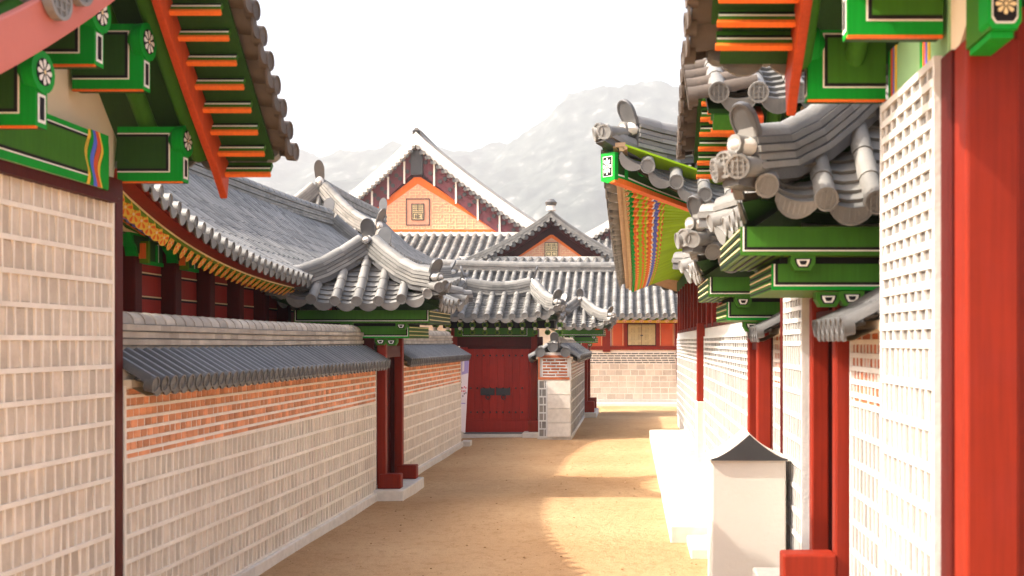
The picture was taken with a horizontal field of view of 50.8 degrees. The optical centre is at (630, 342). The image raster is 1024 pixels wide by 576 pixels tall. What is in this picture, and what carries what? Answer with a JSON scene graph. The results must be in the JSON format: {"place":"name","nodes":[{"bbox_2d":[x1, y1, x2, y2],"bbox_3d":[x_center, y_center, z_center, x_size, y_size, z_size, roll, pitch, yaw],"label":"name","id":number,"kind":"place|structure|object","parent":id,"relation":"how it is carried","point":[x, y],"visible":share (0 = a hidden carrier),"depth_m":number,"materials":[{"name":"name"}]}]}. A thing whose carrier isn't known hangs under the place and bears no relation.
{"place":"outdoors","nodes":[
{"label":"outdoors","id":0,"kind":"place"},
{"bbox_2d":[114,163,467,321],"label":"courtyard hall","id":1,"kind":"structure","parent":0,"point":[197,245],"depth_m":12.06,"materials":[{"name":"tile"}]},
{"bbox_2d":[294,160,434,264],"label":"pavilion","id":2,"kind":"structure","parent":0,"point":[352,211],"depth_m":31.84,"materials":[{"name":"tile"}]},
{"bbox_2d":[349,128,535,259],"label":"great hall","id":3,"kind":"structure","parent":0,"point":[441,204],"depth_m":59.86,"materials":[{"name":"brick"}]},
{"bbox_2d":[245,80,678,233],"bbox_3d":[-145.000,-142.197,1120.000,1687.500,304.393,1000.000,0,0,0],"label":"hills","id":4,"kind":"structure","parent":0,"point":[555,154],"depth_m":1061.76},
{"bbox_2d":[257,0,689,156],"label":"sky","id":5,"kind":"structure","parent":0,"point":[355,75],"materials":[{"name":"white"}]},
{"bbox_2d":[259,406,707,575],"bbox_3d":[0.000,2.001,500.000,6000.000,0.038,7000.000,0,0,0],"label":"ground","id":6,"kind":"structure","parent":0,"point":[623,503],"depth_m":12.09,"materials":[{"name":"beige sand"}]},
{"bbox_2d":[0,0,299,575],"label":"gabled house","id":7,"kind":"structure","parent":6,"relation":"on","point":[94,94],"depth_m":6.23,"materials":[{"name":"brick"}]},
{"bbox_2d":[123,311,390,575],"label":"courtyard wall","id":8,"kind":"structure","parent":6,"relation":"on","point":[249,447],"depth_m":8.83,"materials":[{"name":"brick"}]},
{"bbox_2d":[260,218,472,500],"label":"side gate","id":9,"kind":"structure","parent":6,"relation":"on","point":[382,294],"depth_m":13.52,"materials":[{"name":"tile"}]},
{"bbox_2d":[376,357,389,484],"bbox_3d":[-3.305,1.020,14.125,0.050,1.650,0.880,0,0,0],"label":"door","id":10,"kind":"structure","parent":9,"relation":"in","point":[388,370],"depth_m":14.41,"materials":[{"name":"red wood"}]},
{"bbox_2d":[375,330,470,474],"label":"courtyard wall","id":11,"kind":"structure","parent":6,"relation":"on","point":[432,398],"depth_m":17.36,"materials":[{"name":"brick"}]},
{"bbox_2d":[461,361,471,445],"bbox_3d":[-3.186,1.124,20.585,0.212,1.792,0.370,0,0,0],"label":"banner stand","id":12,"kind":"object","parent":6,"relation":"on","point":[464,374],"visible":0.76,"depth_m":20.57,"materials":[{"name":"stone"}]},
{"bbox_2d":[431,266,570,438],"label":"gate","id":13,"kind":"structure","parent":6,"relation":"on","point":[494,326],"depth_m":22.58,"materials":[{"name":"tile"}]},
{"bbox_2d":[460,346,530,431],"bbox_3d":[-2.820,0.990,22.610,1.600,1.820,0.101,0,0,0],"label":"door","id":14,"kind":"structure","parent":13,"relation":"in","point":[499,377],"depth_m":22.60,"materials":[{"name":"wood"}]},
{"bbox_2d":[420,259,677,406],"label":"cross building","id":15,"kind":"structure","parent":6,"relation":"on","point":[633,359],"depth_m":33.94,"materials":[{"name":"tile"}]},
{"bbox_2d":[627,323,655,345],"bbox_3d":[0.360,-0.250,33.884,0.920,0.740,0.128,0,0,0],"label":"window","id":16,"kind":"structure","parent":15,"relation":"in","point":[638,334],"depth_m":33.85,"materials":[{"name":"wood"}]},
{"bbox_2d":[528,332,591,439],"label":"courtyard wall","id":17,"kind":"structure","parent":6,"relation":"on","point":[561,387],"depth_m":21.89,"materials":[{"name":"beige brick"}]},
{"bbox_2d":[550,288,616,417],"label":"side gate","id":18,"kind":"structure","parent":6,"relation":"on","point":[585,318],"depth_m":28.41,"materials":[{"name":"tile"}]},
{"bbox_2d":[592,99,746,467],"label":"sweeping eaves hall","id":19,"kind":"structure","parent":6,"relation":"on","point":[652,184],"depth_m":12.38,"materials":[{"name":"tile"}]},
{"bbox_2d":[650,430,707,542],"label":"stone terrace","id":20,"kind":"structure","parent":6,"relation":"on","point":[683,484],"depth_m":13.60,"materials":[{"name":"stone"}]},
{"bbox_2d":[682,444,695,459],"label":"step block","id":21,"kind":"structure","parent":20,"relation":"on","point":[688,451],"depth_m":16.50,"materials":[{"name":"stone"}]},
{"bbox_2d":[687,535,707,558],"bbox_3d":[0.830,2.005,10.225,0.540,0.190,0.730,0,0,0],"label":"step stone","id":22,"kind":"object","parent":6,"relation":"on","point":[697,545],"visible":0.24,"depth_m":10.03,"materials":[{"name":"stone"}]},
{"bbox_2d":[672,195,779,449],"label":"side gate","id":23,"kind":"structure","parent":6,"relation":"on","point":[697,259],"depth_m":8.97,"materials":[{"name":"tile"}]},
{"bbox_2d":[771,349,772,449],"bbox_3d":[1.275,0.923,9.460,0.050,1.715,0.560,0,0,0],"label":"door","id":24,"kind":"structure","parent":23,"relation":"in","point":[772,349],"depth_m":9.41,"materials":[{"name":"red wood"}]},
{"bbox_2d":[704,428,789,575],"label":"white pillar","id":25,"kind":"structure","parent":6,"relation":"on","point":[746,502],"depth_m":7.80,"materials":[{"name":"stone"}]},
{"bbox_2d":[747,312,779,451],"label":"courtyard wall","id":26,"kind":"structure","parent":6,"relation":"on","point":[756,332],"depth_m":8.76,"materials":[{"name":"grey stone"}]},
{"bbox_2d":[676,52,879,549],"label":"gabled house","id":27,"kind":"structure","parent":6,"relation":"on","point":[710,96],"depth_m":7.52,"materials":[{"name":"grey stone"}]},
{"bbox_2d":[697,77,887,575],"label":"side gate","id":28,"kind":"structure","parent":6,"relation":"on","point":[784,180],"depth_m":6.11,"materials":[{"name":"tile"}]},
{"bbox_2d":[812,260,879,575],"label":"courtyard wall","id":29,"kind":"structure","parent":6,"relation":"on","point":[856,323],"depth_m":5.82,"materials":[{"name":"beige brick"}]},
{"bbox_2d":[455,199,613,261],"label":"gabled hall","id":30,"kind":"structure","parent":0,"point":[551,236],"depth_m":41.65,"materials":[{"name":"tile"}]},
{"bbox_2d":[585,220,611,248],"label":"hall","id":31,"kind":"structure","parent":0,"point":[600,233],"depth_m":61.50,"materials":[{"name":"tile"}]},
{"bbox_2d":[682,0,1023,575],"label":"gabled house","id":32,"kind":"structure","parent":0,"point":[952,305],"depth_m":4.36,"materials":[{"name":"grey stone"}]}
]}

